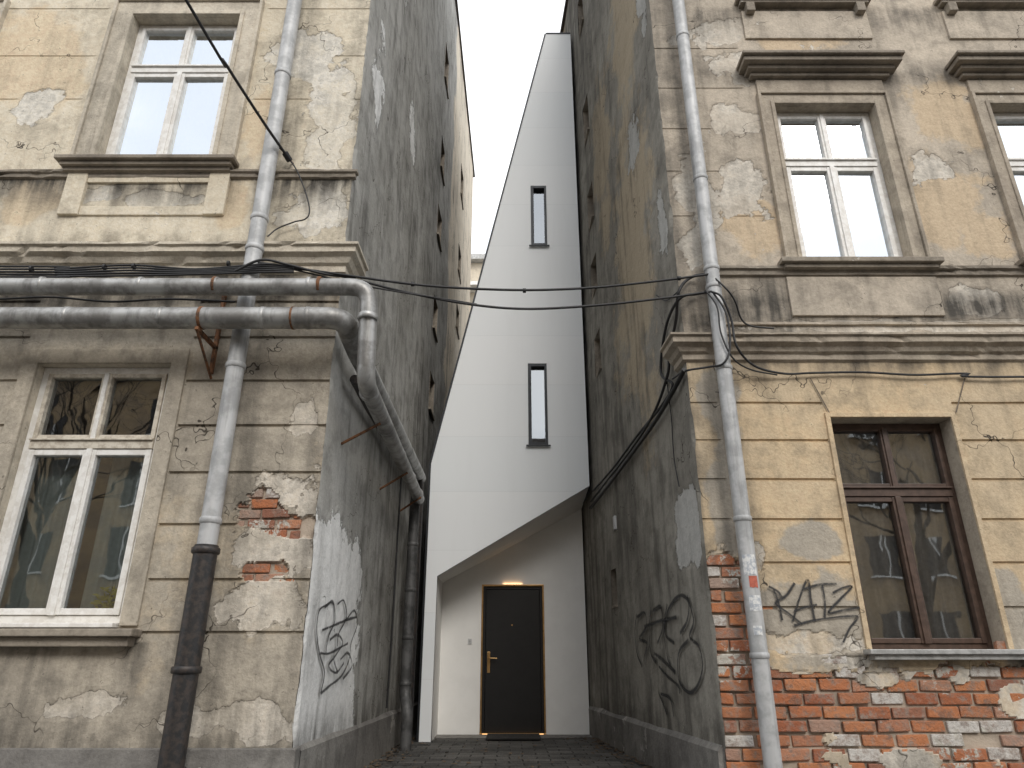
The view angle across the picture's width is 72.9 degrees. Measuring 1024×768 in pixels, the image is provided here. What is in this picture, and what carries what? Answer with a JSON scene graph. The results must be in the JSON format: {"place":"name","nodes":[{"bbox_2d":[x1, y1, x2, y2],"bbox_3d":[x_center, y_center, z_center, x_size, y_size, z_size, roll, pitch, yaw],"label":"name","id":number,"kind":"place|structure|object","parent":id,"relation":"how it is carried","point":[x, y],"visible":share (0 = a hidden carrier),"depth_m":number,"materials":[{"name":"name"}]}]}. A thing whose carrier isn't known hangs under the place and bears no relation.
{"place":"outdoors","nodes":[
{"label":"outdoors","id":0,"kind":"place"},
{"bbox_2d":[292,705,541,767],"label":"pavement","id":1,"kind":"structure","parent":0,"point":[382,757],"depth_m":8.21,"materials":[{"name":"stone"}]},
{"bbox_2d":[0,747,300,767],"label":"plinth","id":2,"kind":"structure","parent":1,"relation":"on","point":[145,757],"depth_m":4.93,"materials":[{"name":"concrete"}]},
{"bbox_2d":[0,275,341,747],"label":"ground floor wall","id":3,"kind":"structure","parent":2,"relation":"on","point":[118,697],"depth_m":5.45,"materials":[{"name":"paint"}]},
{"bbox_2d":[0,628,142,646],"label":"ground ledge window","id":4,"kind":"structure","parent":3,"relation":"attached to","point":[67,637],"depth_m":5.15,"materials":[{"name":"paint"}]},
{"bbox_2d":[0,623,118,627],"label":"window ground sill","id":5,"kind":"structure","parent":4,"relation":"on","point":[59,625],"depth_m":5.21,"materials":[{"name":"white paint"}]},
{"bbox_2d":[0,364,170,531],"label":"ground reveal window","id":6,"kind":"structure","parent":3,"relation":"attached to","point":[21,443],"depth_m":5.99,"materials":[{"name":"beige paint"}]},
{"bbox_2d":[0,457,81,615],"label":"window pane","id":7,"kind":"structure","parent":6,"relation":"in","point":[29,580],"depth_m":5.82,"materials":[{"name":"grey"}]},
{"bbox_2d":[0,368,169,622],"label":"window frame","id":8,"kind":"object","parent":6,"relation":"on","point":[53,619],"visible":0.47,"depth_m":5.82,"materials":[{"name":"white paint"}]},
{"bbox_2d":[0,449,85,615],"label":"ground sash window","id":9,"kind":"structure","parent":8,"relation":"on","point":[16,518],"depth_m":5.67,"materials":[{"name":"white paint"}]},
{"bbox_2d":[32,374,104,437],"bbox_3d":[-3.844,0.202,6.065,0.516,0.604,0.075,0,-22,0],"label":"window ground light","id":10,"kind":"object","parent":8,"relation":"attached to","point":[40,425],"visible":0.7,"depth_m":6.08,"materials":[{"name":"beige paint"}]},
{"bbox_2d":[47,373,110,614],"bbox_3d":[-3.580,0.851,5.763,0.050,2.040,0.030,0,-22,0],"label":"window mullion","id":11,"kind":"structure","parent":8,"relation":"attached to","point":[68,538],"depth_m":5.68,"materials":[{"name":"white paint"}]},
{"bbox_2d":[28,438,154,449],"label":"ground transom window","id":12,"kind":"structure","parent":8,"relation":"attached to","point":[92,443],"depth_m":5.89,"materials":[{"name":"beige paint"}]},
{"bbox_2d":[55,449,152,615],"bbox_3d":[-3.316,1.188,5.668,0.516,1.337,0.075,0,-22,0],"label":"ground sash window","id":13,"kind":"structure","parent":8,"relation":"on","point":[61,608],"depth_m":5.62,"materials":[{"name":"white paint"}]},
{"bbox_2d":[95,374,167,438],"bbox_3d":[-3.316,0.202,6.065,0.516,0.604,0.075,0,-22,0],"label":"window ground light","id":14,"kind":"object","parent":8,"relation":"attached to","point":[114,378],"visible":0.77,"depth_m":6.07,"materials":[{"name":"beige paint"}]},
{"bbox_2d":[43,380,160,615],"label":"ground room window","id":15,"kind":"structure","parent":6,"relation":"in","point":[131,411],"depth_m":7.00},
{"bbox_2d":[89,585,117,607],"bbox_3d":[-3.213,1.753,5.533,0.306,0.295,0.142,0,-22,0],"label":"potted plant","id":16,"kind":"object","parent":6,"relation":"on","point":[109,603],"visible":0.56,"depth_m":5.54,"materials":[{"name":"green plant"}]},
{"bbox_2d":[80,457,143,615],"bbox_3d":[-3.216,1.280,5.812,0.541,1.440,0.050,0,-22,0],"label":"window pane","id":17,"kind":"structure","parent":6,"relation":"in","point":[108,552],"depth_m":5.83,"materials":[{"name":"grey"}]},
{"bbox_2d":[0,349,190,625],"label":"window surround","id":18,"kind":"object","parent":3,"relation":"attached to","point":[176,359],"visible":1,"depth_m":5.87,"materials":[{"name":"paint"}]},
{"bbox_2d":[0,241,368,278],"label":"storey cornice","id":19,"kind":"structure","parent":3,"relation":"on","point":[345,257],"depth_m":6.41,"materials":[{"name":"beige paint"}]},
{"bbox_2d":[0,276,425,750],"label":"insulated pipe run","id":20,"kind":"object","parent":3,"relation":"attached to","point":[358,342],"visible":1,"depth_m":5.91,"materials":[{"name":"metal"}]},
{"bbox_2d":[157,0,301,767],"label":"rain downspout","id":21,"kind":"object","parent":3,"relation":"attached to","point":[186,670],"visible":1,"depth_m":5.51,"materials":[{"name":"metal"}]},
{"bbox_2d":[237,489,301,581],"bbox_3d":[-2.039,1.184,5.601,0.678,0.841,0.066,0,-22,0],"label":"exposed brick","id":22,"kind":"object","parent":3,"relation":"attached to","point":[252,516],"visible":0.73,"depth_m":5.60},
{"bbox_2d":[293,0,472,747],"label":"alley wall","id":23,"kind":"structure","parent":1,"relation":"on","point":[411,115],"depth_m":8.68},
{"bbox_2d":[316,599,357,693],"bbox_3d":[-1.532,2.292,6.085,0.003,0.793,1.436,0,-22,1],"label":"graffiti tag","id":24,"kind":"object","parent":23,"relation":"attached to","point":[338,635],"visible":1,"depth_m":6.04,"materials":[{"name":"black paint"}]},
{"bbox_2d":[298,701,417,767],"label":"alley plinth","id":25,"kind":"structure","parent":23,"relation":"attached to","point":[363,744],"depth_m":6.81,"materials":[{"name":"concrete"}]},
{"bbox_2d":[295,179,471,704],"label":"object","id":26,"kind":"structure","parent":1,"relation":"on","point":[312,558],"depth_m":18.59,"materials":[{"name":"beige paint"}]},
{"bbox_2d":[0,0,369,241],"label":"wall","id":27,"kind":"structure","parent":26,"relation":"attached to","point":[49,52],"depth_m":7.10,"materials":[{"name":"beige paint"}]},
{"bbox_2d":[0,0,10,31],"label":"window surround","id":28,"kind":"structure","parent":27,"relation":"attached to","point":[6,4],"depth_m":7.65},
{"bbox_2d":[57,173,230,215],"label":"apron panel frame","id":29,"kind":"structure","parent":27,"relation":"attached to","point":[74,193],"depth_m":6.72,"materials":[{"name":"stone"}]},
{"bbox_2d":[54,154,238,172],"bbox_3d":[-3.600,-2.142,6.880,1.760,0.127,0.270,0,-22,0],"label":"window sill","id":30,"kind":"structure","parent":27,"relation":"attached to","point":[198,163],"depth_m":6.79,"materials":[{"name":"stone"}]},
{"bbox_2d":[70,0,264,158],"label":"window surround","id":31,"kind":"object","parent":27,"relation":"attached to","point":[250,9],"visible":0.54,"depth_m":7.40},
{"bbox_2d":[98,18,238,153],"bbox_3d":[-3.580,-3.083,7.399,1.170,2.000,0.229,0,-22,0],"label":"window reveal","id":32,"kind":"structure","parent":27,"relation":"in","point":[138,22],"depth_m":7.64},
{"bbox_2d":[105,25,237,153],"bbox_3d":[-3.580,-3.074,7.422,1.168,1.998,0.080,0,-22,0],"label":"window frame","id":33,"kind":"object","parent":27,"relation":"in","point":[109,145],"visible":0.19,"depth_m":7.52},
{"bbox_2d":[109,73,176,153],"bbox_3d":[-3.849,-2.771,7.281,0.526,1.227,0.075,0,-22,0],"label":"sash window","id":34,"kind":"structure","parent":33,"relation":"in","point":[141,133],"depth_m":7.31,"materials":[{"name":"glass"}]},
{"bbox_2d":[133,28,187,64],"bbox_3d":[-3.849,-3.692,7.652,0.526,0.574,0.075,0,-22,0],"label":"window light","id":35,"kind":"object","parent":33,"relation":"in","point":[162,48],"depth_m":7.67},
{"bbox_2d":[158,27,192,153],"bbox_3d":[-3.580,-3.094,7.371,0.050,1.900,0.030,0,-22,0],"label":"window mullion","id":36,"kind":"structure","parent":33,"relation":"attached to","point":[171,109],"depth_m":7.32},
{"bbox_2d":[130,65,229,73],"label":"transom window","id":37,"kind":"structure","parent":33,"relation":"attached to","point":[174,69],"depth_m":7.48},
{"bbox_2d":[164,73,227,153],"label":"sash window","id":38,"kind":"structure","parent":33,"relation":"in","point":[194,128],"depth_m":7.31,"materials":[{"name":"glass"}]},
{"bbox_2d":[184,28,236,64],"bbox_3d":[-3.311,-3.692,7.652,0.526,0.574,0.075,0,-22,0],"label":"window light","id":39,"kind":"object","parent":33,"relation":"in","point":[203,52],"depth_m":7.67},
{"bbox_2d":[0,169,358,180],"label":"string course","id":40,"kind":"object","parent":27,"relation":"attached to","point":[353,174],"visible":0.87,"depth_m":6.83,"materials":[{"name":"paint"}]},
{"bbox_2d":[0,0,709,309],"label":"overhead cables","id":41,"kind":"object","parent":27,"relation":"attached to","point":[143,270],"visible":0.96,"depth_m":6.20,"materials":[{"name":"rubber"}]},
{"bbox_2d":[358,0,474,176],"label":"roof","id":42,"kind":"structure","parent":26,"relation":"on","point":[457,12],"depth_m":20.28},
{"bbox_2d":[419,34,588,741],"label":"front facade","id":43,"kind":"structure","parent":1,"relation":"on","point":[494,478],"depth_m":11.37,"materials":[{"name":"paint"}]},
{"bbox_2d":[416,32,569,741],"bbox_3d":[-0.049,-1.172,11.803,2.487,12.980,0.052,0,-22,0],"label":"edge flashing","id":44,"kind":"object","parent":43,"relation":"attached to","point":[423,611],"visible":1,"depth_m":11.16,"materials":[{"name":"metal"}]},
{"bbox_2d":[438,488,587,582],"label":"porch soffit","id":45,"kind":"structure","parent":43,"relation":"attached to","point":[572,505],"depth_m":10.85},
{"bbox_2d":[432,578,442,739],"bbox_3d":[-1.100,4.019,10.251,0.001,2.190,0.780,0,-22,0],"label":"porch side","id":46,"kind":"object","parent":45,"relation":"attached to","point":[437,663],"visible":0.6,"depth_m":10.23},
{"bbox_2d":[528,363,547,444],"bbox_3d":[0.416,0.334,11.232,0.308,1.406,0.128,0,-22,0],"label":"slit window frame","id":47,"kind":"object","parent":43,"relation":"attached to","point":[537,366],"visible":0.82,"depth_m":11.17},
{"bbox_2d":[531,369,544,441],"bbox_3d":[0.416,0.653,12.024,0.684,1.982,0.001,0,-22,0],"label":"slit window room","id":48,"kind":"object","parent":43,"relation":"attached to","point":[538,403],"visible":0.2,"depth_m":12.14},
{"bbox_2d":[531,186,546,244],"bbox_3d":[0.485,-3.031,12.585,0.284,1.294,0.128,0,-22,0],"label":"slit window frame","id":49,"kind":"object","parent":43,"relation":"attached to","point":[538,189],"visible":0.78,"depth_m":12.57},
{"bbox_2d":[534,203,544,242],"bbox_3d":[0.485,-2.712,13.377,0.660,1.870,0.001,0,-22,0],"label":"slit window room","id":50,"kind":"object","parent":43,"relation":"attached to","point":[539,231],"depth_m":13.55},
{"bbox_2d":[534,34,590,502],"bbox_3d":[-0.039,-0.052,14.587,2.502,12.978,5.970,0,-22,0],"label":"metal side and roof","id":51,"kind":"object","parent":1,"relation":"on","point":[538,197],"visible":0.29,"depth_m":12.44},
{"bbox_2d":[563,0,725,748],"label":"alley wall","id":52,"kind":"structure","parent":1,"relation":"on","point":[651,549],"depth_m":8.46,"materials":[{"name":"concrete"}]},
{"bbox_2d":[583,97,588,142],"bbox_3d":[1.403,-4.723,12.380,0.198,0.800,0.450,0,-22,0],"label":"alley window reveal","id":53,"kind":"object","parent":52,"relation":"attached to","point":[585,117],"visible":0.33,"depth_m":12.64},
{"bbox_2d":[587,180,593,226],"bbox_3d":[1.403,-3.007,11.690,0.198,0.700,0.450,0,-22,0],"label":"alley window reveal","id":54,"kind":"object","parent":52,"relation":"attached to","point":[590,200],"visible":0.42,"depth_m":11.92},
{"bbox_2d":[591,253,596,295],"bbox_3d":[1.403,-1.754,11.187,0.198,0.600,0.450,0,-22,0],"label":"alley window reveal","id":55,"kind":"object","parent":52,"relation":"attached to","point":[593,274],"visible":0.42,"depth_m":11.42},
{"bbox_2d":[594,328,600,375],"bbox_3d":[1.403,-0.478,10.674,0.198,0.650,0.450,0,-22,0],"label":"alley window reveal","id":56,"kind":"object","parent":52,"relation":"attached to","point":[597,351],"visible":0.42,"depth_m":10.90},
{"bbox_2d":[611,568,616,604],"bbox_3d":[1.427,2.667,9.113,0.186,0.450,0.300,0,-22,0],"label":"alley window reveal","id":57,"kind":"object","parent":52,"relation":"attached to","point":[614,584],"visible":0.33,"depth_m":9.26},
{"bbox_2d":[589,706,725,767],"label":"alley plinth","id":58,"kind":"structure","parent":52,"relation":"attached to","point":[651,745],"depth_m":7.07,"materials":[{"name":"concrete"}]},
{"bbox_2d":[635,594,702,715],"bbox_3d":[1.502,2.692,6.845,0.008,1.092,2.254,2,-22,-4],"label":"graffiti tag","id":59,"kind":"object","parent":52,"relation":"attached to","point":[664,620],"visible":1,"depth_m":6.69,"materials":[{"name":"black paint"}]},
{"bbox_2d":[589,273,1023,530],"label":"wall cables","id":60,"kind":"object","parent":52,"relation":"attached to","point":[659,410],"depth_m":6.70,"materials":[{"name":"black plastic"}]},
{"bbox_2d":[591,211,699,604],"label":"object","id":61,"kind":"structure","parent":1,"relation":"on","point":[695,445],"depth_m":17.70,"materials":[{"name":"beige paint"}]},
{"bbox_2d":[649,0,1023,332],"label":"wall","id":62,"kind":"structure","parent":61,"relation":"attached to","point":[964,218],"depth_m":7.41,"materials":[{"name":"beige paint"}]},
{"bbox_2d":[734,0,870,8],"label":"window sill","id":63,"kind":"structure","parent":62,"relation":"attached to","point":[799,4],"depth_m":8.22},
{"bbox_2d":[743,2,865,14],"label":"corbels","id":64,"kind":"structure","parent":62,"relation":"attached to","point":[859,8],"depth_m":8.16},
{"bbox_2d":[741,11,872,39],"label":"apron panel","id":65,"kind":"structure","parent":62,"relation":"attached to","point":[804,25],"depth_m":8.13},
{"bbox_2d":[755,80,883,90],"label":"frieze window","id":66,"kind":"structure","parent":62,"relation":"attached to","point":[819,85],"depth_m":7.79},
{"bbox_2d":[736,50,904,80],"bbox_3d":[3.460,-3.567,7.777,1.800,0.200,0.270,0,-22,0],"label":"hood window","id":67,"kind":"structure","parent":62,"relation":"attached to","point":[755,65],"depth_m":7.74,"materials":[{"name":"stone"}]},
{"bbox_2d":[775,106,909,256],"bbox_3d":[3.460,-2.108,7.438,1.100,2.020,0.229,0,-22,0],"label":"window reveal","id":68,"kind":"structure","parent":62,"relation":"in","point":[877,139],"depth_m":7.64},
{"bbox_2d":[777,113,902,256],"bbox_3d":[3.460,-2.099,7.461,1.098,2.018,0.080,0,-22,0],"label":"window frame","id":69,"kind":"object","parent":68,"relation":"on","point":[892,221],"visible":0.2,"depth_m":7.59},
{"bbox_2d":[777,116,827,157],"bbox_3d":[3.208,-2.708,7.687,0.491,0.614,0.075,0,-22,0],"label":"window light","id":70,"kind":"object","parent":69,"relation":"in","point":[801,139],"depth_m":7.70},
{"bbox_2d":[786,167,847,256],"bbox_3d":[3.208,-1.777,7.313,0.491,1.207,0.075,0,-22,0],"label":"sash window","id":71,"kind":"structure","parent":69,"relation":"attached to","point":[817,219],"depth_m":7.33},
{"bbox_2d":[785,158,877,166],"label":"transom window","id":72,"kind":"structure","parent":69,"relation":"attached to","point":[828,162],"depth_m":7.51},
{"bbox_2d":[819,115,853,256],"bbox_3d":[3.460,-2.119,7.410,0.050,1.920,0.030,0,-22,0],"label":"window mullion","id":73,"kind":"structure","parent":69,"relation":"attached to","point":[840,209],"depth_m":7.34},
{"bbox_2d":[823,116,874,157],"bbox_3d":[3.712,-2.708,7.687,0.491,0.614,0.075,0,-22,0],"label":"window light","id":74,"kind":"object","parent":69,"relation":"in","point":[847,139],"depth_m":7.70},
{"bbox_2d":[835,167,898,256],"bbox_3d":[3.712,-1.777,7.313,0.491,1.207,0.075,0,-22,0],"label":"sash window","id":75,"kind":"structure","parent":69,"relation":"attached to","point":[865,222],"depth_m":7.33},
{"bbox_2d":[756,90,930,256],"bbox_3d":[3.460,-2.219,7.350,1.380,2.160,0.055,0,-22,0],"label":"window surround","id":76,"kind":"object","parent":62,"relation":"attached to","point":[787,221],"visible":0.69,"depth_m":7.41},
{"bbox_2d":[777,257,944,270],"bbox_3d":[3.460,-1.162,6.945,1.600,0.097,0.280,0,-22,0],"label":"window sill","id":77,"kind":"structure","parent":62,"relation":"attached to","point":[865,263],"depth_m":6.84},
{"bbox_2d":[786,277,944,316],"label":"apron panel","id":78,"kind":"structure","parent":62,"relation":"attached to","point":[868,296],"depth_m":6.79,"materials":[{"name":"beige paint"}]},
{"bbox_2d":[710,322,1023,325],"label":"frieze band","id":79,"kind":"object","parent":62,"relation":"attached to","point":[882,323],"visible":0.91,"depth_m":6.68,"materials":[{"name":"beige paint"}]},
{"bbox_2d":[719,265,1023,276],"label":"string course","id":80,"kind":"object","parent":62,"relation":"attached to","point":[940,271],"visible":0.87,"depth_m":6.88,"materials":[{"name":"paint"}]},
{"bbox_2d":[933,0,1023,8],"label":"window sill","id":81,"kind":"structure","parent":62,"relation":"attached to","point":[990,4],"depth_m":8.22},
{"bbox_2d":[941,11,1023,39],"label":"apron panel","id":82,"kind":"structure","parent":62,"relation":"attached to","point":[984,25],"depth_m":8.13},
{"bbox_2d":[944,50,1023,80],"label":"hood window","id":83,"kind":"structure","parent":62,"relation":"attached to","point":[963,65],"depth_m":7.74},
{"bbox_2d":[966,80,1023,92],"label":"frieze window","id":84,"kind":"structure","parent":62,"relation":"attached to","point":[995,84],"depth_m":7.79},
{"bbox_2d":[968,90,1023,258],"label":"window surround","id":85,"kind":"object","parent":62,"relation":"attached to","point":[981,98],"visible":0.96,"depth_m":7.47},
{"bbox_2d":[991,106,1023,112],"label":"window reveal","id":86,"kind":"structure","parent":62,"relation":"in","point":[1007,109],"depth_m":7.75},
{"bbox_2d":[672,0,782,767],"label":"rain downspout","id":87,"kind":"object","parent":1,"relation":"on","point":[759,655],"visible":0.97,"depth_m":6.06,"materials":[{"name":"metal"}]},
{"bbox_2d":[686,362,1023,767],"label":"ground floor wall","id":88,"kind":"structure","parent":1,"relation":"on","point":[799,533],"depth_m":6.04,"materials":[{"name":"paint"}]},
{"bbox_2d":[769,579,859,642],"bbox_3d":[2.513,1.861,5.703,0.763,0.517,0.003,0,-22,0],"label":"graffiti tag","id":89,"kind":"object","parent":88,"relation":"attached to","point":[809,587],"visible":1,"depth_m":5.72,"materials":[{"name":"black paint"}]},
{"bbox_2d":[660,332,1023,372],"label":"storey cornice","id":90,"kind":"structure","parent":88,"relation":"attached to","point":[678,350],"depth_m":6.52,"materials":[{"name":"beige paint"}]},
{"bbox_2d":[824,412,1013,648],"bbox_3d":[3.460,1.206,5.983,1.190,2.025,0.038,0,-22,0],"label":"window surround","id":91,"kind":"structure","parent":88,"relation":"attached to","point":[990,567],"depth_m":6.03,"materials":[{"name":"paint"}]},
{"bbox_2d":[831,418,1007,648],"bbox_3d":[3.460,1.283,6.113,1.100,1.980,0.299,0,-22,0],"label":"ground reveal window","id":92,"kind":"structure","parent":88,"relation":"attached to","point":[978,556],"depth_m":6.11,"materials":[{"name":"beige paint"}]},
{"bbox_2d":[833,433,975,637],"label":"window panes","id":93,"kind":"structure","parent":92,"relation":"hanging from","point":[879,625],"depth_m":6.19,"materials":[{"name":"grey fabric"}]},
{"bbox_2d":[832,424,993,648],"bbox_3d":[3.460,1.305,6.168,1.098,1.978,0.080,0,-22,0],"label":"window frame","id":94,"kind":"object","parent":92,"relation":"on","point":[989,645],"visible":0.34,"depth_m":6.03,"materials":[{"name":"brown wood"}]},
{"bbox_2d":[845,497,924,643],"bbox_3d":[3.206,1.601,6.031,0.496,1.232,0.075,0,-22,0],"label":"ground sash window","id":95,"kind":"structure","parent":94,"relation":"attached to","point":[919,639],"depth_m":6.00,"materials":[{"name":"brown wood"}]},
{"bbox_2d":[843,486,952,496],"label":"ground transom window","id":96,"kind":"structure","parent":94,"relation":"attached to","point":[900,491],"depth_m":6.23,"materials":[{"name":"brown wood"}]},
{"bbox_2d":[832,428,891,485],"bbox_3d":[3.206,0.684,6.399,0.496,0.559,0.075,0,-22,0],"label":"window ground light","id":97,"kind":"object","parent":96,"relation":"on","point":[883,457],"visible":0.47,"depth_m":6.42,"materials":[{"name":"brown wood"}]},
{"bbox_2d":[881,427,931,643],"bbox_3d":[3.460,1.284,6.117,0.050,1.890,0.030,0,-22,0],"label":"window mullion","id":98,"kind":"structure","parent":94,"relation":"attached to","point":[914,579],"depth_m":6.04},
{"bbox_2d":[885,428,949,485],"bbox_3d":[3.714,0.684,6.399,0.496,0.559,0.075,0,-22,0],"label":"window ground light","id":99,"kind":"object","parent":94,"relation":"attached to","point":[939,458],"visible":0.66,"depth_m":6.41,"materials":[{"name":"brown wood"}]},
{"bbox_2d":[901,497,987,643],"bbox_3d":[3.714,1.601,6.031,0.496,1.232,0.075,0,-22,0],"label":"ground sash window","id":100,"kind":"structure","parent":94,"relation":"attached to","point":[978,625],"depth_m":6.00,"materials":[{"name":"brown wood"}]},
{"bbox_2d":[863,649,1023,659],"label":"window ground sill","id":101,"kind":"structure","parent":88,"relation":"attached to","point":[945,654],"depth_m":5.49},
{"bbox_2d":[707,554,1023,767],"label":"exposed brick","id":102,"kind":"object","parent":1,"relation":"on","point":[958,728],"visible":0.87,"depth_m":5.45,"materials":[{"name":"brick"}]},
{"bbox_2d":[371,736,651,767],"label":"alley path","id":103,"kind":"structure","parent":0,"point":[553,752],"depth_m":8.00,"materials":[{"name":"stone"}]},
{"bbox_2d":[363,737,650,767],"bbox_3d":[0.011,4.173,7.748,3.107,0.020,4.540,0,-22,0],"label":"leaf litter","id":104,"kind":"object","parent":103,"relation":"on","point":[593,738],"visible":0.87,"depth_m":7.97,"materials":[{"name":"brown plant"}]},
{"bbox_2d":[486,734,540,739],"bbox_3d":[0.020,4.980,9.789,0.760,0.019,0.680,0,-22,0],"label":"doormat","id":105,"kind":"object","parent":103,"relation":"on","point":[513,737],"visible":1,"depth_m":9.56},
{"bbox_2d":[434,735,592,737],"bbox_3d":[0.025,5.075,9.977,2.250,0.015,0.399,0,-22,0],"label":"threshold","id":106,"kind":"object","parent":103,"relation":"on","point":[484,736],"visible":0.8,"depth_m":9.90,"materials":[{"name":"concrete"}]},
{"bbox_2d":[458,0,564,253],"label":"sky","id":107,"kind":"structure","parent":0,"point":[502,40],"materials":[{"name":"white"}]},
{"bbox_2d":[437,509,589,734],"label":"porch back wall","id":108,"kind":"structure","parent":0,"point":[550,557],"depth_m":10.77,"materials":[{"name":"paint"}]},
{"bbox_2d":[481,586,543,732],"bbox_3d":[0.013,4.202,10.659,0.929,2.092,0.085,0,-22,0],"label":"door frame","id":109,"kind":"object","parent":108,"relation":"attached to","point":[484,635],"visible":1,"depth_m":10.72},
{"bbox_2d":[484,590,540,732],"bbox_3d":[0.013,4.223,10.654,0.845,2.041,0.060,0,-22,0],"label":"door leaf","id":110,"kind":"object","parent":109,"relation":"attached to","point":[513,691],"visible":1,"depth_m":10.61,"materials":[{"name":"wood"}]},
{"bbox_2d":[479,584,545,734],"bbox_3d":[0.013,4.190,10.629,0.981,2.144,0.150,0,-22,0],"label":"door trim","id":111,"kind":"structure","parent":108,"relation":"attached to","point":[542,585],"depth_m":10.65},
{"bbox_2d":[834,433,975,637],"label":"ground room window","id":112,"kind":"structure","parent":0,"point":[884,593],"depth_m":7.21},
{"bbox_2d":[994,116,1023,157],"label":"window light","id":113,"kind":"object","parent":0,"point":[1012,134],"depth_m":7.73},
{"bbox_2d":[1011,167,1023,204],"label":"sash window","id":114,"kind":"structure","parent":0,"point":[1019,178],"depth_m":7.49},
{"label":"ground","id":115,"kind":"structure","parent":0,"visible":0},
{"bbox_2d":[470,263,482,308],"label":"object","id":116,"kind":"object","parent":115,"relation":"on","point":[475,270],"depth_m":34.57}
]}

